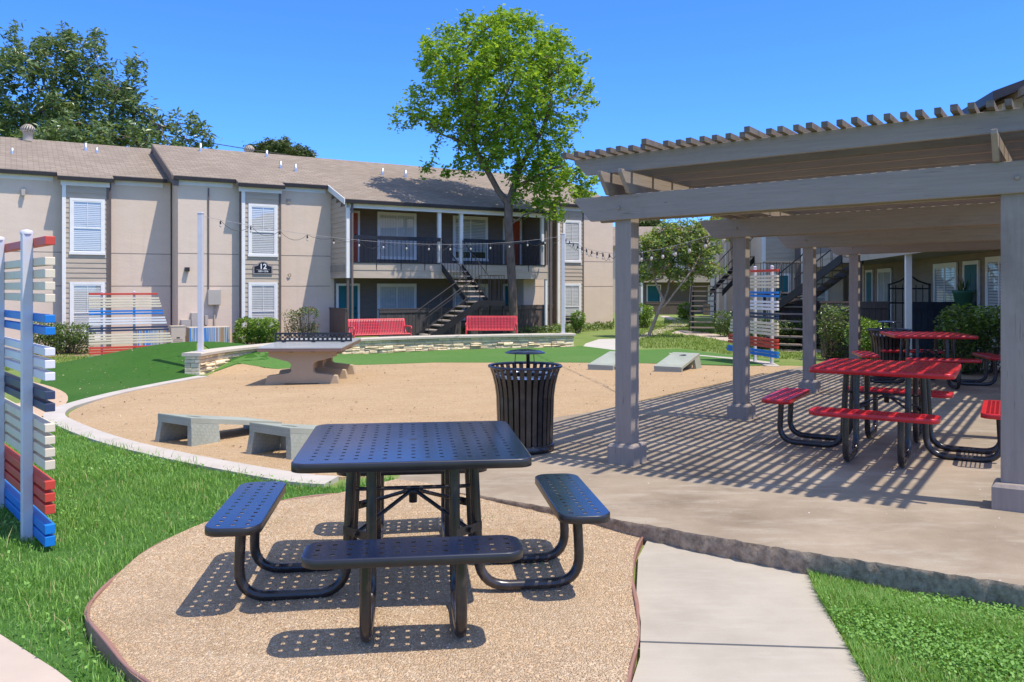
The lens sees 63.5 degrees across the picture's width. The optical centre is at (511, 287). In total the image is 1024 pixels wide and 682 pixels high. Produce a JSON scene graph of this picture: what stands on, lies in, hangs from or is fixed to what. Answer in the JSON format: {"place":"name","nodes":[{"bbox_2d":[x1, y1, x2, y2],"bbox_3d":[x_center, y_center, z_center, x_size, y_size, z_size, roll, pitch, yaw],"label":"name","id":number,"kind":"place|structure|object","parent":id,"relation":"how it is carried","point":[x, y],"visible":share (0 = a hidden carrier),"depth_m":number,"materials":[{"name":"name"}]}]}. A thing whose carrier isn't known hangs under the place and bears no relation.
{"place":"outdoors","nodes":[
{"label":"outdoors","id":0,"kind":"place"},
{"bbox_2d":[0,419,392,681],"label":"lawn","id":1,"kind":"structure","parent":0,"point":[71,655],"depth_m":5.28,"materials":[{"name":"plant"}]},
{"bbox_2d":[0,229,54,546],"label":"slat screen","id":2,"kind":"object","parent":1,"relation":"on","point":[25,429],"visible":0.95,"depth_m":5.35,"materials":[{"name":"white paint"}]},
{"bbox_2d":[49,420,317,484],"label":"grass","id":3,"kind":"structure","parent":1,"relation":"on","point":[163,452],"depth_m":7.93,"materials":[{"name":"green plant"}]},
{"bbox_2d":[0,422,388,674],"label":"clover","id":4,"kind":"object","parent":1,"relation":"on","point":[48,618],"visible":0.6,"depth_m":5.57,"materials":[{"name":"green plant"}]},
{"bbox_2d":[68,362,801,479],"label":"gravel plaza","id":5,"kind":"structure","parent":0,"point":[484,409],"depth_m":12.73,"materials":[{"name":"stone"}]},
{"bbox_2d":[155,413,281,446],"bbox_3d":[-3.214,1.522,9.146,0.665,0.360,1.208,0,0,34],"label":"cornhole board","id":6,"kind":"object","parent":5,"relation":"on","point":[195,430],"visible":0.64,"depth_m":8.76,"materials":[{"name":"grey concrete"}]},
{"bbox_2d":[246,422,317,459],"bbox_3d":[-1.964,1.480,8.292,0.665,0.360,1.208,0,0,34],"label":"cornhole board","id":7,"kind":"object","parent":5,"relation":"on","point":[290,439],"visible":0.5,"depth_m":7.92,"materials":[{"name":"grey concrete"}]},
{"bbox_2d":[257,332,360,384],"bbox_3d":[-3.950,1.393,16.450,1.525,0.990,2.740,0,0,-3],"label":"table tennis","id":8,"kind":"object","parent":5,"relation":"on","point":[310,360],"visible":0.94,"depth_m":15.35,"materials":[{"name":"grey concrete"}]},
{"bbox_2d":[588,351,614,369],"bbox_3d":[2.156,1.608,17.896,0.664,0.360,1.208,0,0,30],"label":"cornhole board","id":9,"kind":"object","parent":5,"relation":"on","point":[606,361],"visible":0.38,"depth_m":17.52,"materials":[{"name":"white wood"}]},
{"bbox_2d":[654,352,701,371],"bbox_3d":[3.421,1.567,17.100,0.664,0.360,1.208,0,0,30],"label":"cornhole board","id":10,"kind":"object","parent":5,"relation":"on","point":[676,362],"visible":0.82,"depth_m":17.02,"materials":[{"name":"grey concrete"}]},
{"bbox_2d":[5,313,989,680],"bbox_3d":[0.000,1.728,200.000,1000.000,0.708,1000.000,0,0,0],"label":"lawn","id":11,"kind":"structure","parent":0,"point":[583,337],"depth_m":25.10,"materials":[{"name":"green plant"}]},
{"bbox_2d":[0,634,70,681],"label":"footpath","id":12,"kind":"structure","parent":11,"relation":"on","point":[18,663],"depth_m":3.57,"materials":[{"name":"concrete"}]},
{"bbox_2d":[16,382,67,416],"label":"footpath","id":13,"kind":"structure","parent":11,"relation":"on","point":[61,396],"depth_m":13.27,"materials":[{"name":"beige concrete"}]},
{"bbox_2d":[0,18,222,148],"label":"oak tree","id":14,"kind":"object","parent":11,"relation":"on","point":[55,121],"visible":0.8,"depth_m":43.24,"materials":[{"name":"green plant"}]},
{"bbox_2d":[89,291,172,354],"bbox_3d":[-10.918,1.176,23.887,2.341,2.148,0.130,0,0,-31],"label":"slat screen","id":15,"kind":"object","parent":11,"relation":"on","point":[101,342],"visible":0.84,"depth_m":23.70,"materials":[{"name":"white paint"}]},
{"bbox_2d":[40,341,268,402],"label":"artificial turf","id":16,"kind":"structure","parent":11,"relation":"on","point":[168,364],"depth_m":18.26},
{"bbox_2d":[9,337,332,357],"bbox_3d":[-12.562,1.958,26.815,13.800,0.304,3.200,0,0,-31],"label":"flower bed","id":17,"kind":"object","parent":11,"relation":"on","point":[80,354],"visible":0.07,"depth_m":25.80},
{"bbox_2d":[5,349,92,370],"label":"grass","id":18,"kind":"structure","parent":17,"relation":"on","point":[57,357],"depth_m":24.15,"materials":[{"name":"green plant"}]},
{"bbox_2d":[33,321,95,353],"bbox_3d":[-14.002,1.539,25.643,2.072,1.186,1.200,0,0,0],"label":"hedge","id":19,"kind":"object","parent":17,"relation":"on","point":[72,340],"visible":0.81,"depth_m":25.50,"materials":[{"name":"green plant"}]},
{"bbox_2d":[135,328,166,345],"bbox_3d":[-11.818,1.770,27.034,1.000,0.840,0.700,0,0,-31],"label":"air conditioner","id":20,"kind":"object","parent":17,"relation":"on","point":[152,331],"visible":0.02,"depth_m":26.76,"materials":[{"name":"beige paint"}]},
{"bbox_2d":[169,325,185,342],"bbox_3d":[-11.052,1.725,27.296,0.540,0.930,0.550,0,0,-31],"label":"air conditioner","id":21,"kind":"object","parent":17,"relation":"on","point":[177,333],"visible":0.56,"depth_m":27.11,"materials":[{"name":"beige paint"}]},
{"bbox_2d":[186,326,228,341],"bbox_3d":[-10.249,1.725,27.872,1.390,0.810,0.700,0,0,-31],"label":"air conditioner","id":22,"kind":"object","parent":17,"relation":"on","point":[216,333],"visible":0.53,"depth_m":27.63,"materials":[{"name":"beige paint"}]},
{"bbox_2d":[232,316,280,344],"bbox_3d":[-8.643,1.501,28.018,1.607,1.084,1.167,0,0,0],"label":"hedge","id":23,"kind":"object","parent":17,"relation":"on","point":[252,330],"visible":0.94,"depth_m":27.76,"materials":[{"name":"green plant"}]},
{"bbox_2d":[281,306,319,338],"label":"nandina shrub","id":24,"kind":"object","parent":17,"relation":"on","point":[302,328],"visible":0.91,"depth_m":28.58,"materials":[{"name":"green plant"}]},
{"bbox_2d":[43,376,338,487],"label":"kerb","id":25,"kind":"structure","parent":11,"relation":"on","point":[58,415],"depth_m":8.12,"materials":[{"name":"concrete"}]},
{"bbox_2d":[242,134,317,157],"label":"pine tree","id":26,"kind":"object","parent":11,"relation":"on","point":[283,146],"visible":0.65,"depth_m":61.09,"materials":[{"name":"green plant"}]},
{"bbox_2d":[0,124,612,349],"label":"apartment building","id":27,"kind":"structure","parent":11,"relation":"on","point":[116,219],"depth_m":30.05,"materials":[{"name":"paint"}]},
{"bbox_2d":[69,198,105,254],"bbox_3d":[-14.101,-2.020,27.476,1.080,1.860,0.060,0,0,-31],"label":"window","id":28,"kind":"structure","parent":27,"relation":"in","point":[96,245],"depth_m":27.48,"materials":[{"name":"white paint"}]},
{"bbox_2d":[70,282,105,339],"bbox_3d":[-14.101,0.785,27.476,1.080,1.930,0.060,0,0,-31],"label":"window","id":29,"kind":"structure","parent":27,"relation":"in","point":[74,307],"depth_m":27.44,"materials":[{"name":"white paint"}]},
{"bbox_2d":[253,261,272,273],"bbox_3d":[-8.814,-0.697,29.274,0.680,0.455,0.042,0,0,-31],"label":"number sign","id":30,"kind":"object","parent":27,"relation":"attached to","point":[262,267],"visible":1,"depth_m":29.25,"materials":[{"name":"black metal"}]},
{"bbox_2d":[248,203,277,256],"bbox_3d":[-8.813,-2.020,29.291,1.060,1.860,0.060,0,0,-31],"label":"window","id":31,"kind":"structure","parent":27,"relation":"in","point":[271,242],"depth_m":29.29,"materials":[{"name":"white paint"}]},
{"bbox_2d":[248,282,277,336],"bbox_3d":[-8.813,0.785,29.291,1.060,1.930,0.060,0,0,-31],"label":"window","id":32,"kind":"structure","parent":27,"relation":"in","point":[269,309],"depth_m":29.31,"materials":[{"name":"white paint"}]},
{"bbox_2d":[339,286,357,333],"bbox_3d":[-6.197,0.929,31.311,0.756,1.981,0.078,0,0,-31],"label":"door","id":33,"kind":"structure","parent":27,"relation":"in","point":[342,289],"depth_m":31.37,"materials":[{"name":"teal paint"}]},
{"bbox_2d":[350,213,357,261],"bbox_3d":[-6.197,-1.835,31.311,0.756,1.991,0.078,0,0,-31],"label":"door","id":34,"kind":"structure","parent":27,"relation":"in","point":[355,215],"depth_m":31.46,"materials":[{"name":"red paint"}]},
{"bbox_2d":[377,212,416,259],"bbox_3d":[-4.494,-2.010,32.360,1.690,1.840,0.060,0,0,-31],"label":"window","id":35,"kind":"structure","parent":27,"relation":"in","point":[388,223],"depth_m":32.35,"materials":[{"name":"white glass"}]},
{"bbox_2d":[377,284,416,321],"bbox_3d":[-4.494,0.600,32.360,1.690,1.500,0.060,0,0,-31],"label":"window","id":36,"kind":"structure","parent":27,"relation":"in","point":[389,296],"depth_m":32.35,"materials":[{"name":"white glass"}]},
{"bbox_2d":[452,215,488,260],"bbox_3d":[-1.701,-2.010,34.061,1.670,1.840,0.060,0,0,-31],"label":"window","id":37,"kind":"structure","parent":27,"relation":"in","point":[474,227],"depth_m":34.10,"materials":[{"name":"white paint"}]},
{"bbox_2d":[454,284,487,319],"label":"window","id":38,"kind":"structure","parent":27,"relation":"in","point":[484,287],"depth_m":34.05,"materials":[{"name":"grey glass"}]},
{"bbox_2d":[505,221,519,264],"bbox_3d":[0.011,-1.835,35.123,0.746,1.991,0.025,0,0,-31],"label":"door","id":39,"kind":"structure","parent":27,"relation":"in","point":[516,226],"depth_m":35.22,"materials":[{"name":"red paint"}]},
{"bbox_2d":[563,220,581,262],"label":"window","id":40,"kind":"structure","parent":27,"relation":"in","point":[569,229],"depth_m":36.29,"materials":[{"name":"white paint"}]},
{"bbox_2d":[565,283,580,323],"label":"window","id":41,"kind":"structure","parent":27,"relation":"in","point":[570,304],"depth_m":36.27,"materials":[{"name":"white paint"}]},
{"bbox_2d":[329,307,346,337],"bbox_3d":[-6.357,1.450,30.266,0.110,1.400,1.780,0,0,-31],"label":"patio fence","id":42,"kind":"object","parent":11,"relation":"on","point":[338,320],"visible":0.7,"depth_m":30.14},
{"bbox_2d":[84,493,642,681],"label":"garden edging","id":43,"kind":"object","parent":11,"relation":"on","point":[103,643],"visible":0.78,"depth_m":3.73,"materials":[{"name":"grey concrete"}]},
{"bbox_2d":[90,479,639,681],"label":"gravel bed","id":44,"kind":"object","parent":11,"relation":"on","point":[550,601],"visible":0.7,"depth_m":4.11,"materials":[{"name":"beige gravel"}]},
{"bbox_2d":[205,421,609,642],"bbox_3d":[-0.545,1.225,4.560,2.020,0.778,2.020,0,0,-7],"label":"picnic table","id":45,"kind":"object","parent":44,"relation":"on","point":[353,453],"visible":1,"depth_m":4.25,"materials":[{"name":"blue metal"}]},
{"bbox_2d":[181,333,575,374],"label":"stone seat wall","id":46,"kind":"structure","parent":11,"relation":"on","point":[202,363],"depth_m":23.67,"materials":[{"name":"stone"}]},
{"bbox_2d":[194,212,206,351],"bbox_3d":[-6.827,-0.124,18.142,0.200,3.052,0.200,0,0,0],"label":"light post","id":47,"kind":"object","parent":46,"relation":"on","point":[200,281],"visible":1,"depth_m":18.09,"materials":[{"name":"white metal"}]},
{"bbox_2d":[204,216,560,250],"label":"string lights","id":48,"kind":"object","parent":47,"relation":"hanging from","point":[450,245],"visible":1,"depth_m":21.02,"materials":[{"name":"plastic"}]},
{"bbox_2d":[560,233,566,333],"bbox_3d":[1.561,-0.124,25.283,0.200,3.052,0.200,0,0,0],"label":"light post","id":49,"kind":"object","parent":46,"relation":"on","point":[562,284],"visible":1,"depth_m":25.23,"materials":[{"name":"white metal"}]},
{"bbox_2d":[563,235,725,261],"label":"string lights","id":50,"kind":"object","parent":49,"relation":"hanging from","point":[675,249],"visible":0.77,"depth_m":13.60,"materials":[{"name":"plastic"}]},
{"bbox_2d":[347,318,411,337],"bbox_3d":[-3.932,1.386,24.607,1.787,0.890,0.716,0,0,-27],"label":"park bench","id":51,"kind":"object","parent":11,"relation":"on","point":[405,333],"visible":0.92,"depth_m":24.76,"materials":[{"name":"red metal"}]},
{"bbox_2d":[378,308,460,336],"bbox_3d":[-3.386,1.460,30.828,3.410,1.380,0.110,0,0,-31],"label":"patio fence","id":52,"kind":"object","parent":11,"relation":"on","point":[407,315],"visible":0.43,"depth_m":30.67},
{"bbox_2d":[465,316,516,334],"bbox_3d":[-0.668,1.385,27.008,1.681,0.890,0.716,0,0,0],"label":"park bench","id":53,"kind":"object","parent":11,"relation":"on","point":[492,325],"visible":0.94,"depth_m":27.25,"materials":[{"name":"red metal"}]},
{"bbox_2d":[387,3,599,333],"bbox_3d":[-0.399,-4.486,32.094,6.755,12.817,6.735,0,0,39],"label":"maple tree","id":54,"kind":"object","parent":11,"relation":"on","point":[545,53],"visible":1,"depth_m":31.28,"materials":[{"name":"green plant"}]},
{"bbox_2d":[214,346,778,371],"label":"artificial turf","id":55,"kind":"structure","parent":11,"relation":"on","point":[580,354],"depth_m":21.47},
{"bbox_2d":[669,353,778,365],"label":"kerb","id":56,"kind":"structure","parent":55,"relation":"on","point":[765,363],"depth_m":18.84,"materials":[{"name":"concrete"}]},
{"bbox_2d":[727,265,778,362],"bbox_3d":[5.533,0.601,19.012,0.128,2.178,2.291,0,0,-13],"label":"slat screen","id":57,"kind":"object","parent":56,"relation":"on","point":[754,351],"visible":0.77,"depth_m":18.42,"materials":[{"name":"white paint"}]},
{"bbox_2d":[469,306,524,333],"bbox_3d":[-0.588,1.440,32.531,2.560,1.420,0.110,0,0,-31],"label":"patio fence","id":58,"kind":"object","parent":11,"relation":"on","point":[496,310],"visible":0.31,"depth_m":32.47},
{"bbox_2d":[521,305,552,331],"bbox_3d":[1.045,1.430,33.935,1.510,1.440,0.110,0,0,-31],"label":"patio fence","id":59,"kind":"object","parent":11,"relation":"on","point":[533,315],"visible":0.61,"depth_m":33.84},
{"bbox_2d":[461,318,614,332],"bbox_3d":[2.030,1.669,36.209,4.572,0.389,13.619,0,0,39],"label":"ground cover","id":60,"kind":"object","parent":11,"relation":"on","point":[596,325],"visible":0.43,"depth_m":33.86,"materials":[{"name":"green plant"}]},
{"bbox_2d":[569,310,586,332],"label":"round shrub","id":61,"kind":"object","parent":11,"relation":"on","point":[578,324],"visible":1,"depth_m":32.70,"materials":[{"name":"green plant"}]},
{"bbox_2d":[584,339,614,349],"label":"footpath","id":62,"kind":"structure","parent":11,"relation":"on","point":[605,343],"depth_m":26.19,"materials":[{"name":"white concrete"}]},
{"bbox_2d":[639,303,654,327],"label":"hedge bush","id":63,"kind":"object","parent":11,"relation":"on","point":[645,315],"visible":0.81,"depth_m":36.79,"materials":[{"name":"green plant"}]},
{"bbox_2d":[639,220,665,226],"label":"distant tree","id":64,"kind":"object","parent":11,"relation":"on","point":[649,223],"visible":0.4,"depth_m":74.03,"materials":[{"name":"green plant"}]},
{"bbox_2d":[613,226,709,313],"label":"apartment building","id":65,"kind":"structure","parent":11,"relation":"on","point":[648,292],"depth_m":57.55,"materials":[{"name":"paint"}]},
{"bbox_2d":[648,286,659,301],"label":"door","id":66,"kind":"structure","parent":65,"relation":"in","point":[653,294],"depth_m":57.65,"materials":[{"name":"teal paint"}]},
{"bbox_2d":[646,302,684,314],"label":"patio fence","id":67,"kind":"object","parent":11,"relation":"on","point":[669,308],"visible":0.39,"depth_m":55.49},
{"bbox_2d":[639,217,728,335],"bbox_3d":[6.043,-0.474,30.013,3.584,4.498,2.101,0,0,0],"label":"crape myrtle","id":68,"kind":"object","parent":11,"relation":"on","point":[665,237],"visible":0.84,"depth_m":29.74,"materials":[{"name":"green plant"}]},
{"bbox_2d":[676,302,696,319],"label":"hedge bush","id":69,"kind":"object","parent":11,"relation":"on","point":[681,311],"visible":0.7,"depth_m":46.80,"materials":[{"name":"green plant"}]},
{"bbox_2d":[689,268,715,330],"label":"steel staircase","id":70,"kind":"structure","parent":11,"relation":"on","point":[691,302],"depth_m":34.10,"materials":[{"name":"grey metal"}]},
{"bbox_2d":[398,366,1023,584],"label":"patio slab","id":71,"kind":"structure","parent":11,"relation":"on","point":[777,493],"depth_m":6.53,"materials":[{"name":"concrete"}]},
{"bbox_2d":[488,349,561,453],"bbox_3d":[0.125,1.057,7.860,0.712,0.938,0.712,0,0,0],"label":"waste bin","id":72,"kind":"object","parent":71,"relation":"on","point":[525,403],"visible":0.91,"depth_m":7.63,"materials":[{"name":"metal"}]},
{"bbox_2d":[562,96,1023,512],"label":"pergola","id":73,"kind":"object","parent":71,"relation":"on","point":[940,182],"visible":0.94,"depth_m":6.92,"materials":[{"name":"grey wood"}]},
{"bbox_2d":[761,358,1000,467],"bbox_3d":[3.460,1.107,7.640,2.070,0.778,2.070,0,0,31],"label":"picnic table","id":74,"kind":"object","parent":71,"relation":"on","point":[917,401],"visible":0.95,"depth_m":7.44,"materials":[{"name":"red metal"}]},
{"bbox_2d":[867,320,911,376],"bbox_3d":[6.450,1.033,14.150,0.712,0.938,0.712,0,0,33],"label":"waste bin","id":75,"kind":"object","parent":71,"relation":"on","point":[879,341],"visible":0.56,"depth_m":13.96,"materials":[{"name":"metal"}]},
{"bbox_2d":[852,331,1000,388],"bbox_3d":[6.520,1.114,13.000,2.070,0.778,2.070,0,0,13],"label":"picnic table","id":76,"kind":"object","parent":71,"relation":"on","point":[935,336],"visible":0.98,"depth_m":12.76,"materials":[{"name":"red metal"}]},
{"bbox_2d":[711,310,732,336],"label":"hedge bush","id":77,"kind":"object","parent":11,"relation":"on","point":[725,323],"visible":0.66,"depth_m":30.39,"materials":[{"name":"green plant"}]},
{"bbox_2d":[639,319,820,358],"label":"grass","id":78,"kind":"structure","parent":11,"relation":"on","point":[657,335],"depth_m":28.28,"materials":[{"name":"green plant"}]},
{"bbox_2d":[460,493,1023,611],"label":"patio slab edge","id":79,"kind":"object","parent":11,"relation":"on","point":[914,580],"visible":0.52,"depth_m":4.61,"materials":[{"name":"concrete"}]},
{"bbox_2d":[672,330,820,352],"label":"footpath","id":80,"kind":"structure","parent":11,"relation":"on","point":[717,337],"depth_m":30.59,"materials":[{"name":"concrete"}]},
{"bbox_2d":[754,261,802,324],"bbox_3d":[8.701,0.468,26.400,1.667,2.565,1.000,0,0,0],"label":"stair landing","id":81,"kind":"object","parent":11,"relation":"on","point":[776,262],"visible":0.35,"depth_m":25.92,"materials":[{"name":"brown metal"}]},
{"bbox_2d":[750,318,817,348],"bbox_3d":[7.782,1.348,24.507,2.430,0.930,1.410,0,0,0],"label":"hedge bush","id":82,"kind":"object","parent":11,"relation":"on","point":[790,325],"visible":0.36,"depth_m":24.26,"materials":[{"name":"green plant"}]},
{"bbox_2d":[764,262,816,349],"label":"steel staircase","id":83,"kind":"structure","parent":11,"relation":"on","point":[780,320],"depth_m":24.46,"materials":[{"name":"black metal"}]},
{"bbox_2d":[781,301,820,347],"bbox_3d":[9.193,1.130,25.085,2.060,1.440,0.110,0,0,7],"label":"patio fence","id":84,"kind":"object","parent":11,"relation":"on","point":[796,310],"visible":0.12,"depth_m":25.12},
{"bbox_2d":[816,303,848,359],"bbox_3d":[7.557,1.084,19.337,0.847,1.455,1.228,0,0,0],"label":"hedge bush","id":85,"kind":"object","parent":11,"relation":"on","point":[832,331],"visible":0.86,"depth_m":19.22,"materials":[{"name":"green plant"}]},
{"bbox_2d":[819,301,889,357],"bbox_3d":[8.320,1.045,20.112,1.610,1.410,0.110,0,0,7],"label":"patio fence","id":86,"kind":"object","parent":11,"relation":"on","point":[875,310],"visible":0.39,"depth_m":20.07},
{"bbox_2d":[704,80,1023,366],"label":"apartment building","id":87,"kind":"structure","parent":11,"relation":"on","point":[942,273],"depth_m":22.83,"materials":[{"name":"paint"}]},
{"bbox_2d":[708,238,754,295],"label":"steel staircase","id":88,"kind":"structure","parent":87,"relation":"attached to","point":[727,287],"depth_m":35.72,"materials":[{"name":"black metal"}]},
{"bbox_2d":[776,276,787,319],"bbox_3d":[10.590,0.539,32.462,0.476,2.001,0.079,0,0,11],"label":"door","id":89,"kind":"structure","parent":87,"relation":"in","point":[784,278],"depth_m":32.47,"materials":[{"name":"teal paint"}]},
{"bbox_2d":[774,248,863,310],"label":"steel staircase","id":90,"kind":"structure","parent":87,"relation":"attached to","point":[820,274],"depth_m":24.41,"materials":[{"name":"black metal"}]},
{"bbox_2d":[817,274,827,300],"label":"window","id":91,"kind":"structure","parent":87,"relation":"in","point":[823,297],"depth_m":31.88,"materials":[{"name":"white glass"}]},
{"bbox_2d":[877,268,891,319],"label":"window","id":92,"kind":"structure","parent":87,"relation":"in","point":[884,276],"depth_m":26.20,"materials":[{"name":"white glass"}]},
{"bbox_2d":[888,276,930,327],"bbox_3d":[10.275,0.599,21.400,1.108,1.901,0.058,0,0,0],"label":"metal garden gate","id":93,"kind":"object","parent":87,"relation":"attached to","point":[922,288],"visible":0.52,"depth_m":21.39,"materials":[{"name":"black metal"}]},
{"bbox_2d":[933,262,957,301],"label":"window","id":94,"kind":"structure","parent":87,"relation":"in","point":[945,275],"depth_m":20.43,"materials":[{"name":"white paint"}]},
{"bbox_2d":[944,307,980,355],"bbox_3d":[10.300,1.000,18.425,1.100,1.100,0.450,0,0,0],"label":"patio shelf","id":95,"kind":"object","parent":87,"relation":"attached to","point":[956,315],"visible":0.14,"depth_m":18.28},
{"bbox_2d":[952,278,974,307],"bbox_3d":[10.050,0.115,18.420,0.462,0.670,0.463,0,0,0],"label":"flower pot","id":96,"kind":"object","parent":95,"relation":"on","point":[961,296],"visible":0.91,"depth_m":18.28,"materials":[{"name":"green plastic"}]},
{"bbox_2d":[965,264,976,340],"bbox_3d":[10.340,0.514,18.662,0.079,2.051,0.826,0,0,11],"label":"door","id":97,"kind":"structure","parent":87,"relation":"in","point":[970,270],"depth_m":18.57,"materials":[{"name":"teal paint"}]},
{"bbox_2d":[985,256,1000,345],"bbox_3d":[10.044,0.300,17.064,0.060,1.900,1.490,0,0,11],"label":"window","id":98,"kind":"structure","parent":87,"relation":"in","point":[992,264],"depth_m":17.40,"materials":[{"name":"white paint"}]},
{"bbox_2d":[844,316,888,359],"bbox_3d":[6.809,1.106,15.752,0.871,1.168,1.062,0,0,0],"label":"hedge bush","id":99,"kind":"object","parent":11,"relation":"on","point":[865,342],"visible":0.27,"depth_m":15.64,"materials":[{"name":"green plant"}]},
{"bbox_2d":[912,302,964,357],"bbox_3d":[10.045,1.040,19.005,1.910,1.420,0.110,0,0,0],"label":"patio fence","id":100,"kind":"object","parent":11,"relation":"on","point":[924,314],"visible":0.16,"depth_m":18.99,"materials":[{"name":"black metal"}]},
{"bbox_2d":[932,305,1000,373],"bbox_3d":[8.244,0.995,14.566,1.451,1.386,1.322,0,0,0],"label":"hedge bush","id":101,"kind":"object","parent":11,"relation":"on","point":[968,348],"visible":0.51,"depth_m":14.39,"materials":[{"name":"green plant"}]},
{"bbox_2d":[0,0,1023,226],"label":"sky","id":102,"kind":"structure","parent":0,"point":[326,76],"materials":[{"name":"blue"}]},
{"bbox_2d":[637,540,847,648],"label":"pavement","id":103,"kind":"structure","parent":0,"point":[687,597],"depth_m":4.25,"materials":[{"name":"concrete"}]},
{"bbox_2d":[632,642,867,681],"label":"pavement","id":104,"kind":"structure","parent":0,"point":[663,662],"depth_m":3.58,"materials":[{"name":"concrete"}]},
{"bbox_2d":[806,568,1023,681],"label":"grass","id":105,"kind":"structure","parent":0,"point":[875,664],"depth_m":3.87,"materials":[{"name":"green plant"}]},
{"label":"lawn","id":106,"kind":"structure","parent":0,"visible":0},
{"bbox_2d":[821,589,1023,681],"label":"clover","id":107,"kind":"object","parent":106,"relation":"on","point":[989,655],"visible":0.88,"depth_m":3.81,"materials":[{"name":"green plant"}]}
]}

